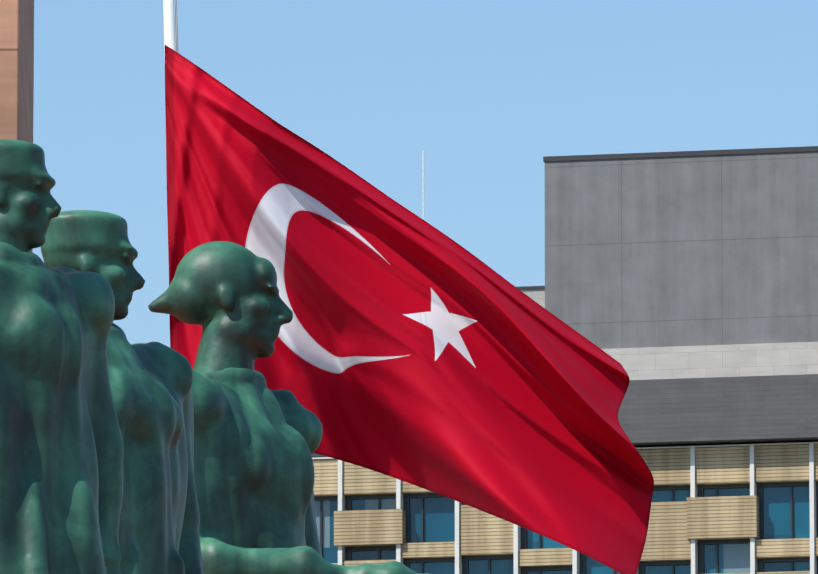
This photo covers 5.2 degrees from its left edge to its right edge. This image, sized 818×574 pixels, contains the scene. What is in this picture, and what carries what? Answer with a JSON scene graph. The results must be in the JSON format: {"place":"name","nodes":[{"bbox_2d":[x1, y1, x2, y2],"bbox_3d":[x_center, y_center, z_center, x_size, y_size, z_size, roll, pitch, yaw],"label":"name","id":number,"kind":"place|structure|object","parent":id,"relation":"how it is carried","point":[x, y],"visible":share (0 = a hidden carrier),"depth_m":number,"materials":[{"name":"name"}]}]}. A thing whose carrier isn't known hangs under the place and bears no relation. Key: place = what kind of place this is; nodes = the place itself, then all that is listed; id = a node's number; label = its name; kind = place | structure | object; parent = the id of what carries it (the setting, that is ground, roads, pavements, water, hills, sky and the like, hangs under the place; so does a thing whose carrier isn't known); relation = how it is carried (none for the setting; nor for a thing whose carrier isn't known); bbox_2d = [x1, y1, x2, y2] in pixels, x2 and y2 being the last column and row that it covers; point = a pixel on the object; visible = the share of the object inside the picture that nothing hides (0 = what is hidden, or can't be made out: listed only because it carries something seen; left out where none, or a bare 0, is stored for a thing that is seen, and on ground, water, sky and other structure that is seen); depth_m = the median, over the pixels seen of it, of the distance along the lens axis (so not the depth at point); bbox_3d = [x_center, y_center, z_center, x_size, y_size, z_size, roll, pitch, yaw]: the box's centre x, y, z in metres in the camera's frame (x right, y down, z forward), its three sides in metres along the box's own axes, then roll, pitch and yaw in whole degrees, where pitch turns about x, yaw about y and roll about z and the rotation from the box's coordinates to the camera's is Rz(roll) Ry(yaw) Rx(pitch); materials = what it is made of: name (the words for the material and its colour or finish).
{"place":"outdoors","nodes":[
{"label":"outdoors","id":0,"kind":"place"},
{"bbox_2d":[0,0,33,252],"bbox_3d":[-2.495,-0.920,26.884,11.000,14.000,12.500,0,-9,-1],"label":"monument stone","id":1,"kind":"object","parent":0,"point":[16,65],"depth_m":29.18,"materials":[{"name":"red stone"}]},
{"bbox_2d":[0,139,123,573],"bbox_3d":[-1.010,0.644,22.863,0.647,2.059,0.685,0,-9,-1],"label":"statue","id":2,"kind":"object","parent":1,"relation":"on","point":[61,466],"visible":1,"depth_m":22.82,"materials":[{"name":"green metal"}]},
{"bbox_2d":[41,210,203,573],"bbox_3d":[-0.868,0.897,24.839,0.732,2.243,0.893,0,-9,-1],"label":"statue","id":3,"kind":"object","parent":1,"relation":"on","point":[152,394],"visible":0.44,"depth_m":24.93,"materials":[{"name":"green metal"}]},
{"bbox_2d":[148,241,428,573],"bbox_3d":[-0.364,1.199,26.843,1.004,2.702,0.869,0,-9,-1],"label":"statue","id":4,"kind":"object","parent":1,"relation":"on","point":[257,441],"visible":0.77,"depth_m":26.80,"materials":[{"name":"green metal"}]},
{"bbox_2d":[163,0,174,59],"bbox_3d":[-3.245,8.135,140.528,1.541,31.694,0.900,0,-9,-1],"label":"flag pole","id":5,"kind":"object","parent":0,"point":[169,25],"depth_m":142.39,"materials":[{"name":"white metal"}]},
{"bbox_2d":[175,0,177,51],"bbox_3d":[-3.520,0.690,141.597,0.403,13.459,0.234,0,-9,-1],"label":"halyards","id":6,"kind":"object","parent":5,"relation":"attached to","point":[176,24],"depth_m":142.44,"materials":[{"name":"white fabric"}]},
{"bbox_2d":[165,45,653,573],"bbox_3d":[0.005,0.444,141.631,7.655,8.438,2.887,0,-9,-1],"label":"flag","id":7,"kind":"object","parent":5,"relation":"attached to","point":[413,349],"visible":0.94,"depth_m":141.39,"materials":[{"name":"fabric"}]},
{"bbox_2d":[33,0,817,346],"label":"sky","id":8,"kind":"structure","parent":0,"point":[488,90],"materials":[{"name":"blue"}]},
{"bbox_2d":[311,146,817,573],"bbox_3d":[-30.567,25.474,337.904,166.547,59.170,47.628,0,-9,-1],"label":"building","id":9,"kind":"structure","parent":0,"point":[681,287],"depth_m":329.29,"materials":[{"name":"concrete"}]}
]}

